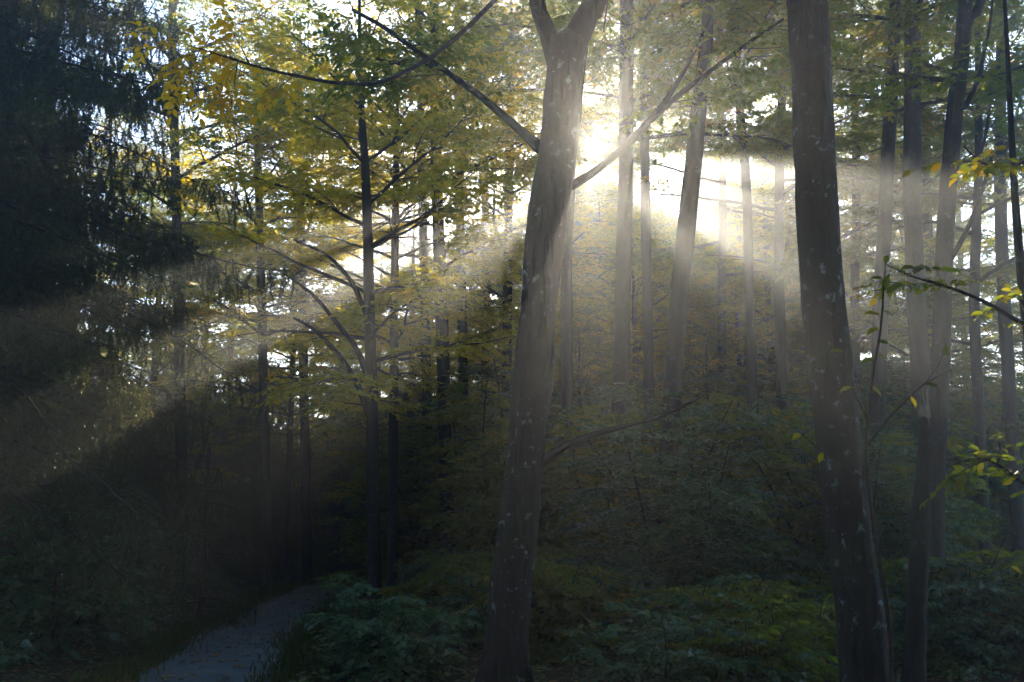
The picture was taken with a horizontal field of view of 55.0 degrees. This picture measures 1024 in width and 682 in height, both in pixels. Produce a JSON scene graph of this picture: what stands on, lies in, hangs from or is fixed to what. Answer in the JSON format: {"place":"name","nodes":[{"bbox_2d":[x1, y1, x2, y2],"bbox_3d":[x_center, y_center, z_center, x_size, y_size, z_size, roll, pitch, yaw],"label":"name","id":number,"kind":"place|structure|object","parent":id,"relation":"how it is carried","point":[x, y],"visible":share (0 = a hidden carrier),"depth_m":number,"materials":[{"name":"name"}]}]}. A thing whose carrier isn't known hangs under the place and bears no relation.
{"place":"outdoors","nodes":[
{"label":"outdoors","id":0,"kind":"place"},
{"bbox_2d":[135,579,351,681],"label":"path","id":1,"kind":"structure","parent":0,"point":[178,669],"depth_m":13.13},
{"bbox_2d":[0,569,1023,681],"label":"ground","id":2,"kind":"structure","parent":0,"point":[52,664],"depth_m":11.96,"materials":[{"name":"soil"}]},
{"bbox_2d":[0,493,171,660],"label":"shrub","id":3,"kind":"object","parent":2,"relation":"on","point":[37,604],"visible":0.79,"depth_m":12.21,"materials":[{"name":"green plant"}]},
{"bbox_2d":[4,19,175,593],"bbox_3d":[-11.693,-1.320,22.720,8.485,15.987,8.137,7,-12,-34],"label":"spruce tree","id":4,"kind":"object","parent":2,"relation":"on","point":[139,488],"visible":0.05,"depth_m":22.64,"materials":[{"name":"green plant"}]},
{"bbox_2d":[0,0,200,635],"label":"spruce tree","id":5,"kind":"object","parent":2,"relation":"on","point":[98,487],"visible":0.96,"depth_m":12.31,"materials":[{"name":"green plant"}]},
{"bbox_2d":[0,0,224,627],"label":"spruce tree","id":6,"kind":"object","parent":2,"relation":"on","point":[77,149],"visible":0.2,"depth_m":17.31,"materials":[{"name":"green plant"}]},
{"bbox_2d":[0,0,296,626],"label":"spruce tree","id":7,"kind":"object","parent":2,"relation":"on","point":[71,406],"visible":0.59,"depth_m":15.79,"materials":[{"name":"green plant"}]},
{"bbox_2d":[81,175,278,586],"bbox_3d":[-8.865,0.848,24.477,6.018,10.607,5.679,5,-12,-28],"label":"edge tree","id":8,"kind":"object","parent":2,"relation":"on","point":[219,419],"visible":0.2,"depth_m":24.62,"materials":[{"name":"green plant"}]},
{"bbox_2d":[85,113,279,367],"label":"tall tree","id":9,"kind":"object","parent":2,"relation":"on","point":[141,166],"visible":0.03,"depth_m":42.98,"materials":[{"name":"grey plant"}]},
{"bbox_2d":[110,204,298,538],"bbox_3d":[-9.281,1.218,30.006,6.349,11.865,6.872,-7,-13,36],"label":"edge tree","id":10,"kind":"object","parent":2,"relation":"on","point":[198,461],"visible":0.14,"depth_m":29.95,"materials":[{"name":"green plant"}]},
{"bbox_2d":[20,0,404,594],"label":"tree","id":11,"kind":"object","parent":2,"relation":"on","point":[174,139],"visible":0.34,"depth_m":23.82,"materials":[{"name":"green plant"}]},
{"bbox_2d":[50,573,381,681],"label":"verge grass","id":12,"kind":"structure","parent":2,"relation":"on","point":[296,646],"depth_m":13.00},
{"bbox_2d":[126,138,317,399],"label":"tall tree","id":13,"kind":"object","parent":2,"relation":"on","point":[165,210],"visible":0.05,"depth_m":40.96,"materials":[{"name":"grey plant"}]},
{"bbox_2d":[173,355,345,583],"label":"spruce tree","id":14,"kind":"object","parent":2,"relation":"on","point":[251,501],"visible":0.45,"depth_m":28.09,"materials":[{"name":"green plant"}]},
{"bbox_2d":[106,9,419,589],"bbox_3d":[-6.488,-0.989,25.778,8.014,14.833,7.582,9,-14,-42],"label":"tree","id":15,"kind":"object","parent":2,"relation":"on","point":[267,573],"visible":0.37,"depth_m":24.79,"materials":[{"name":"green plant"}]},
{"bbox_2d":[119,1,434,583],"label":"tree","id":16,"kind":"object","parent":2,"relation":"on","point":[306,548],"visible":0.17,"depth_m":26.67,"materials":[{"name":"green plant"}]},
{"bbox_2d":[189,189,389,581],"bbox_3d":[-6.283,1.107,27.922,5.784,11.316,5.396,-4,-11,21],"label":"edge tree","id":17,"kind":"object","parent":2,"relation":"on","point":[290,431],"visible":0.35,"depth_m":27.32,"materials":[{"name":"green plant"}]},
{"bbox_2d":[231,369,351,567],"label":"shrub","id":18,"kind":"object","parent":2,"relation":"on","point":[317,488],"visible":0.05,"depth_m":32.33,"materials":[{"name":"green plant"}]},
{"bbox_2d":[210,429,382,568],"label":"tree","id":19,"kind":"object","parent":2,"relation":"on","point":[319,479],"visible":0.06,"depth_m":32.25,"materials":[{"name":"green plant"}]},
{"bbox_2d":[288,390,388,573],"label":"spruce tree","id":20,"kind":"object","parent":2,"relation":"on","point":[340,508],"visible":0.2,"depth_m":31.61,"materials":[{"name":"green plant"}]},
{"bbox_2d":[158,0,542,620],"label":"tree","id":21,"kind":"object","parent":2,"relation":"on","point":[369,405],"visible":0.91,"depth_m":17.30,"materials":[{"name":"green plant"}]},
{"bbox_2d":[282,429,418,570],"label":"shrub","id":22,"kind":"object","parent":2,"relation":"on","point":[315,469],"visible":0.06,"depth_m":31.82,"materials":[{"name":"green plant"}]},
{"bbox_2d":[292,583,451,671],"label":"shrub","id":23,"kind":"object","parent":2,"relation":"on","point":[402,613],"visible":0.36,"depth_m":11.48,"materials":[{"name":"green plant"}]},
{"bbox_2d":[308,231,450,443],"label":"edge tree","id":24,"kind":"object","parent":2,"relation":"on","point":[388,265],"visible":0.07,"depth_m":33.20,"materials":[{"name":"green plant"}]},
{"bbox_2d":[233,27,528,588],"bbox_3d":[-2.739,-0.561,20.462,6.612,12.080,6.827,0,-10,0],"label":"tree","id":25,"kind":"object","parent":2,"relation":"on","point":[394,332],"visible":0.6,"depth_m":20.58,"materials":[{"name":"green plant"}]},
{"bbox_2d":[337,371,437,577],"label":"spruce tree","id":26,"kind":"object","parent":2,"relation":"on","point":[348,564],"visible":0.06,"depth_m":29.75,"materials":[{"name":"green plant"}]},
{"bbox_2d":[293,574,484,681],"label":"shrub","id":27,"kind":"object","parent":2,"relation":"on","point":[357,636],"visible":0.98,"depth_m":10.31,"materials":[{"name":"green plant"}]},
{"bbox_2d":[306,399,505,594],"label":"shrub","id":28,"kind":"object","parent":2,"relation":"on","point":[411,494],"visible":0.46,"depth_m":21.34,"materials":[{"name":"green plant"}]},
{"bbox_2d":[311,196,501,500],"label":"edge tree","id":29,"kind":"object","parent":2,"relation":"on","point":[433,361],"visible":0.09,"depth_m":29.23,"materials":[{"name":"green plant"}]},
{"bbox_2d":[374,546,480,628],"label":"shrub","id":30,"kind":"object","parent":2,"relation":"on","point":[404,567],"visible":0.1,"depth_m":15.89,"materials":[{"name":"green plant"}]},
{"bbox_2d":[376,562,482,627],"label":"shrub","id":31,"kind":"object","parent":2,"relation":"on","point":[409,585],"visible":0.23,"depth_m":15.02,"materials":[{"name":"green plant"}]},
{"bbox_2d":[265,0,596,552],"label":"tree","id":32,"kind":"object","parent":2,"relation":"on","point":[426,395],"visible":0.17,"depth_m":24.27,"materials":[{"name":"green plant"}]},
{"bbox_2d":[409,568,488,648],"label":"shrub","id":33,"kind":"object","parent":2,"relation":"on","point":[463,602],"visible":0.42,"depth_m":13.28,"materials":[{"name":"green plant"}]},
{"bbox_2d":[315,0,609,452],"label":"tree","id":34,"kind":"object","parent":2,"relation":"on","point":[462,327],"visible":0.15,"depth_m":26.47,"materials":[{"name":"green plant"}]},
{"bbox_2d":[292,0,636,550],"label":"tree","id":35,"kind":"object","parent":2,"relation":"on","point":[442,326],"visible":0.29,"depth_m":21.34,"materials":[{"name":"green plant"}]},
{"bbox_2d":[381,0,599,404],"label":"tree","id":36,"kind":"object","parent":2,"relation":"on","point":[521,271],"visible":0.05,"depth_m":31.92,"materials":[{"name":"grey plant"}]},
{"bbox_2d":[123,0,858,681],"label":"forked tree","id":37,"kind":"object","parent":2,"relation":"on","point":[505,646],"visible":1,"depth_m":10.28,"materials":[{"name":"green plant"}]},
{"bbox_2d":[369,0,618,409],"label":"tree","id":38,"kind":"object","parent":2,"relation":"on","point":[506,281],"visible":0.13,"depth_m":27.27,"materials":[{"name":"green plant"}]},
{"bbox_2d":[378,360,611,544],"bbox_3d":[-0.517,3.159,23.619,5.768,5.690,6.380,-7,-12,35],"label":"shrub","id":39,"kind":"object","parent":2,"relation":"on","point":[489,375],"visible":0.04,"depth_m":23.64,"materials":[{"name":"green plant"}]},
{"bbox_2d":[414,545,588,642],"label":"shrub","id":40,"kind":"object","parent":2,"relation":"on","point":[467,561],"visible":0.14,"depth_m":13.90,"materials":[{"name":"green plant"}]},
{"bbox_2d":[0,577,1019,681],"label":"leaf litter","id":41,"kind":"object","parent":2,"relation":"on","point":[194,650],"visible":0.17,"depth_m":12.82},
{"bbox_2d":[0,574,1023,681],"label":"ground cover","id":42,"kind":"object","parent":2,"relation":"on","point":[322,670],"visible":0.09,"depth_m":10.48,"materials":[{"name":"green plant"}]},
{"bbox_2d":[450,294,577,434],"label":"edge tree","id":43,"kind":"object","parent":2,"relation":"on","point":[503,355],"visible":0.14,"depth_m":26.58,"materials":[{"name":"green plant"}]},
{"bbox_2d":[449,171,615,403],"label":"edge tree","id":44,"kind":"object","parent":2,"relation":"on","point":[515,291],"visible":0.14,"depth_m":31.12,"materials":[{"name":"green plant"}]},
{"bbox_2d":[438,558,641,666],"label":"shrub","id":45,"kind":"object","parent":2,"relation":"on","point":[567,591],"visible":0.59,"depth_m":12.01,"materials":[{"name":"green plant"}]},
{"bbox_2d":[450,411,653,543],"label":"shrub","id":46,"kind":"object","parent":2,"relation":"on","point":[611,419],"visible":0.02,"depth_m":18.23,"materials":[{"name":"green plant"}]},
{"bbox_2d":[399,370,711,607],"bbox_3d":[0.560,2.757,17.534,5.056,4.758,5.825,4,-11,-23],"label":"shrub","id":47,"kind":"object","parent":2,"relation":"on","point":[485,541],"visible":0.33,"depth_m":16.99,"materials":[{"name":"green plant"}]},
{"bbox_2d":[474,558,651,651],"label":"shrub","id":48,"kind":"object","parent":2,"relation":"on","point":[606,579],"visible":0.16,"depth_m":12.46,"materials":[{"name":"green plant"}]},
{"bbox_2d":[546,306,631,477],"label":"edge tree","id":49,"kind":"object","parent":2,"relation":"on","point":[579,370],"visible":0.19,"depth_m":24.66,"materials":[{"name":"green plant"}]},
{"bbox_2d":[419,0,772,432],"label":"tree","id":50,"kind":"object","parent":2,"relation":"on","point":[566,363],"visible":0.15,"depth_m":20.69,"materials":[{"name":"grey plant"}]},
{"bbox_2d":[553,274,660,405],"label":"edge tree","id":51,"kind":"object","parent":2,"relation":"on","point":[607,350],"visible":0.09,"depth_m":29.93,"materials":[{"name":"green plant"}]},
{"bbox_2d":[461,0,769,447],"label":"tree","id":52,"kind":"object","parent":2,"relation":"on","point":[647,320],"visible":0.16,"depth_m":22.66,"materials":[{"name":"grey plant"}]},
{"bbox_2d":[526,0,725,570],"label":"tree","id":53,"kind":"object","parent":2,"relation":"on","point":[678,301],"visible":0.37,"depth_m":15.62,"materials":[{"name":"grey plant"}]},
{"bbox_2d":[498,420,758,621],"bbox_3d":[2.038,2.997,15.907,3.889,3.664,4.167,-6,-12,29],"label":"shrub","id":54,"kind":"object","parent":2,"relation":"on","point":[565,544],"visible":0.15,"depth_m":15.19,"materials":[{"name":"green plant"}]},
{"bbox_2d":[554,181,716,415],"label":"edge tree","id":55,"kind":"object","parent":2,"relation":"on","point":[635,352],"visible":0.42,"depth_m":27.98,"materials":[{"name":"green plant"}]},
{"bbox_2d":[555,199,728,404],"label":"edge tree","id":56,"kind":"object","parent":2,"relation":"on","point":[638,302],"visible":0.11,"depth_m":31.71,"materials":[{"name":"green plant"}]},
{"bbox_2d":[412,0,879,485],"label":"tree","id":57,"kind":"object","parent":2,"relation":"on","point":[621,355],"visible":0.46,"depth_m":18.93,"materials":[{"name":"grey plant"}]},
{"bbox_2d":[554,607,780,681],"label":"shrub","id":58,"kind":"object","parent":2,"relation":"on","point":[636,671],"visible":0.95,"depth_m":8.94,"materials":[{"name":"green plant"}]},
{"bbox_2d":[542,378,796,628],"bbox_3d":[2.026,2.360,14.018,3.864,3.812,4.274,-2,-10,11],"label":"shrub","id":59,"kind":"object","parent":2,"relation":"on","point":[681,543],"visible":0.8,"depth_m":13.46,"materials":[{"name":"green plant"}]},
{"bbox_2d":[550,379,808,476],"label":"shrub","id":60,"kind":"object","parent":2,"relation":"on","point":[789,384],"visible":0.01,"depth_m":23.96,"materials":[{"name":"green plant"}]},
{"bbox_2d":[587,574,806,678],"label":"shrub","id":61,"kind":"object","parent":2,"relation":"on","point":[686,601],"visible":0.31,"depth_m":10.19,"materials":[{"name":"green plant"}]},
{"bbox_2d":[614,113,798,346],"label":"tall tree","id":62,"kind":"object","parent":2,"relation":"on","point":[702,185],"visible":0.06,"depth_m":39.31,"materials":[{"name":"grey plant"}]},
{"bbox_2d":[526,0,888,681],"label":"lichened tree","id":63,"kind":"object","parent":2,"relation":"on","point":[862,642],"visible":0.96,"depth_m":8.00,"materials":[{"name":"brown plant"}]},
{"bbox_2d":[655,310,763,412],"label":"edge tree","id":64,"kind":"object","parent":2,"relation":"on","point":[697,357],"visible":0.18,"depth_m":24.96,"materials":[{"name":"green plant"}]},
{"bbox_2d":[609,363,810,461],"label":"shrub","id":65,"kind":"object","parent":2,"relation":"on","point":[709,376],"visible":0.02,"depth_m":24.51,"materials":[{"name":"green plant"}]},
{"bbox_2d":[619,571,805,659],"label":"shrub","id":66,"kind":"object","parent":2,"relation":"on","point":[783,592],"visible":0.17,"depth_m":11.37,"materials":[{"name":"green plant"}]},
{"bbox_2d":[609,397,819,586],"bbox_3d":[3.495,2.988,16.383,4.628,3.781,4.017,9,-14,-42],"label":"shrub","id":67,"kind":"object","parent":2,"relation":"on","point":[748,473],"visible":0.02,"depth_m":15.23,"materials":[{"name":"green plant"}]},
{"bbox_2d":[653,226,787,390],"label":"edge tree","id":68,"kind":"object","parent":2,"relation":"on","point":[660,308],"visible":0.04,"depth_m":30.10,"materials":[{"name":"green plant"}]},
{"bbox_2d":[655,157,803,391],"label":"edge tree","id":69,"kind":"object","parent":2,"relation":"on","point":[717,219],"visible":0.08,"depth_m":32.80,"materials":[{"name":"green plant"}]},
{"bbox_2d":[654,234,808,406],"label":"edge tree","id":70,"kind":"object","parent":2,"relation":"on","point":[736,349],"visible":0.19,"depth_m":27.33,"materials":[{"name":"green plant"}]},
{"bbox_2d":[581,0,888,420],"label":"tree","id":71,"kind":"object","parent":2,"relation":"on","point":[750,345],"visible":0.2,"depth_m":20.64,"materials":[{"name":"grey plant"}]},
{"bbox_2d":[572,15,897,397],"bbox_3d":[6.210,-2.367,26.177,9.529,17.673,8.736,5,-11,-25],"label":"tree","id":72,"kind":"object","parent":2,"relation":"on","point":[721,241],"visible":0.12,"depth_m":26.89,"materials":[{"name":"grey plant"}]},
{"bbox_2d":[661,601,835,681],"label":"shrub","id":73,"kind":"object","parent":2,"relation":"on","point":[720,638],"visible":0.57,"depth_m":9.22,"materials":[{"name":"green plant"}]},
{"bbox_2d":[676,621,829,681],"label":"shrub","id":74,"kind":"object","parent":2,"relation":"on","point":[787,674],"visible":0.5,"depth_m":8.97,"materials":[{"name":"green plant"}]},
{"bbox_2d":[711,563,835,634],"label":"shrub","id":75,"kind":"object","parent":2,"relation":"on","point":[819,586],"visible":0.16,"depth_m":13.44,"materials":[{"name":"green plant"}]},
{"bbox_2d":[657,138,904,403],"bbox_3d":[7.283,0.481,27.720,6.568,12.504,6.303,1,-10,-8],"label":"edge tree","id":76,"kind":"object","parent":2,"relation":"on","point":[766,236],"visible":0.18,"depth_m":26.95,"materials":[{"name":"green plant"}]},
{"bbox_2d":[575,0,1000,408],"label":"tree","id":77,"kind":"object","parent":2,"relation":"on","point":[780,192],"visible":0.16,"depth_m":23.71,"materials":[{"name":"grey plant"}]},
{"bbox_2d":[691,580,890,681],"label":"shrub","id":78,"kind":"object","parent":2,"relation":"on","point":[803,609],"visible":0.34,"depth_m":9.86,"materials":[{"name":"green plant"}]},
{"bbox_2d":[647,403,945,617],"bbox_3d":[4.330,2.914,15.434,4.161,3.659,3.884,2,-10,-12],"label":"shrub","id":79,"kind":"object","parent":2,"relation":"on","point":[811,515],"visible":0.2,"depth_m":14.65,"materials":[{"name":"green plant"}]},
{"bbox_2d":[691,552,901,650],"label":"shrub","id":80,"kind":"object","parent":2,"relation":"on","point":[793,577],"visible":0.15,"depth_m":13.11,"materials":[{"name":"green plant"}]},
{"bbox_2d":[690,343,930,423],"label":"shrub","id":81,"kind":"object","parent":2,"relation":"on","point":[760,377],"visible":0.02,"depth_m":26.20,"materials":[{"name":"green plant"}]},
{"bbox_2d":[762,278,895,420],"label":"edge tree","id":82,"kind":"object","parent":2,"relation":"on","point":[794,342],"visible":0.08,"depth_m":26.55,"materials":[{"name":"green plant"}]},
{"bbox_2d":[657,0,1023,412],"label":"tree","id":83,"kind":"object","parent":2,"relation":"on","point":[855,339],"visible":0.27,"depth_m":23.96,"materials":[{"name":"grey plant"}]},
{"bbox_2d":[727,382,971,553],"bbox_3d":[6.458,2.932,18.603,4.386,4.327,4.851,-6,-12,28],"label":"shrub","id":84,"kind":"object","parent":2,"relation":"on","point":[886,386],"visible":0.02,"depth_m":17.78,"materials":[{"name":"green plant"}]},
{"bbox_2d":[687,0,1023,530],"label":"tree","id":85,"kind":"object","parent":2,"relation":"on","point":[890,130],"visible":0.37,"depth_m":18.99,"materials":[{"name":"grey plant"}]},
{"bbox_2d":[691,0,1023,466],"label":"tree","id":86,"kind":"object","parent":2,"relation":"on","point":[916,304],"visible":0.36,"depth_m":17.64,"materials":[{"name":"grey plant"}]},
{"bbox_2d":[713,403,1007,620],"bbox_3d":[5.137,2.632,14.888,3.631,3.582,4.016,3,-11,-18],"label":"shrub","id":87,"kind":"object","parent":2,"relation":"on","point":[894,549],"visible":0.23,"depth_m":14.33,"materials":[{"name":"green plant"}]},
{"bbox_2d":[718,0,1023,613],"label":"tree","id":88,"kind":"object","parent":2,"relation":"on","point":[967,15],"visible":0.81,"depth_m":13.44,"materials":[{"name":"grey plant"}]},
{"bbox_2d":[792,255,957,681],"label":"sapling","id":89,"kind":"object","parent":2,"relation":"on","point":[885,282],"visible":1,"depth_m":5.22,"materials":[{"name":"brown plant"}]},
{"bbox_2d":[763,0,1023,567],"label":"tree","id":90,"kind":"object","parent":2,"relation":"on","point":[974,343],"visible":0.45,"depth_m":20.71,"materials":[{"name":"grey plant"}]},
{"bbox_2d":[770,0,1023,471],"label":"tree","id":91,"kind":"object","parent":2,"relation":"on","point":[927,227],"visible":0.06,"depth_m":25.74,"materials":[{"name":"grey plant"}]},
{"bbox_2d":[785,95,1023,419],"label":"edge tree","id":92,"kind":"object","parent":2,"relation":"on","point":[989,356],"visible":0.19,"depth_m":24.44,"materials":[{"name":"green plant"}]},
{"bbox_2d":[807,408,1007,604],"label":"shrub","id":93,"kind":"object","parent":2,"relation":"on","point":[964,538],"visible":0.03,"depth_m":18.41,"materials":[{"name":"green plant"}]},
{"bbox_2d":[798,354,1023,577],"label":"shrub","id":94,"kind":"object","parent":2,"relation":"on","point":[1002,509],"visible":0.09,"depth_m":23.26,"materials":[{"name":"green plant"}]},
{"bbox_2d":[901,388,932,681],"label":"broken snag","id":95,"kind":"object","parent":2,"relation":"on","point":[914,668],"visible":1,"depth_m":9.22,"materials":[{"name":"grey plant"}]},
{"bbox_2d":[838,116,1013,368],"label":"tall tree","id":96,"kind":"object","parent":2,"relation":"on","point":[988,215],"visible":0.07,"depth_m":39.19,"materials":[{"name":"grey plant"}]},
{"bbox_2d":[838,3,1023,577],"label":"tree","id":97,"kind":"object","parent":2,"relation":"on","point":[1016,512],"visible":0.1,"depth_m":22.18,"materials":[{"name":"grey plant"}]},
{"bbox_2d":[845,215,1023,432],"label":"edge tree","id":98,"kind":"object","parent":2,"relation":"on","point":[957,330],"visible":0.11,"depth_m":28.84,"materials":[{"name":"green plant"}]},
{"bbox_2d":[847,0,1023,507],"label":"young tree","id":99,"kind":"object","parent":2,"relation":"on","point":[1011,166],"visible":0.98,"depth_m":5.89,"materials":[{"name":"green plant"}]},
{"bbox_2d":[863,100,1023,380],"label":"tall tree","id":100,"kind":"object","parent":2,"relation":"on","point":[1010,237],"visible":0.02,"depth_m":39.66,"materials":[{"name":"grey plant"}]},
{"bbox_2d":[875,537,1023,671],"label":"shrub","id":101,"kind":"object","parent":2,"relation":"on","point":[1016,562],"visible":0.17,"depth_m":11.65,"materials":[{"name":"green plant"}]},
{"bbox_2d":[882,574,1023,680],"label":"shrub","id":102,"kind":"object","parent":2,"relation":"on","point":[898,633],"visible":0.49,"depth_m":10.83,"materials":[{"name":"green plant"}]},
{"bbox_2d":[887,549,1023,673],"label":"shrub","id":103,"kind":"object","parent":2,"relation":"on","point":[994,604],"visible":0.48,"depth_m":11.06,"materials":[{"name":"green plant"}]},
{"bbox_2d":[890,392,1023,565],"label":"shrub","id":104,"kind":"object","parent":2,"relation":"on","point":[1000,534],"visible":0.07,"depth_m":23.05,"materials":[{"name":"green plant"}]},
{"bbox_2d":[949,557,1023,673],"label":"shrub","id":105,"kind":"object","parent":2,"relation":"on","point":[1013,643],"visible":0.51,"depth_m":11.02,"materials":[{"name":"green plant"}]},
{"bbox_2d":[10,0,1023,419],"label":"sky","id":106,"kind":"structure","parent":0,"point":[346,10],"materials":[{"name":"white"}]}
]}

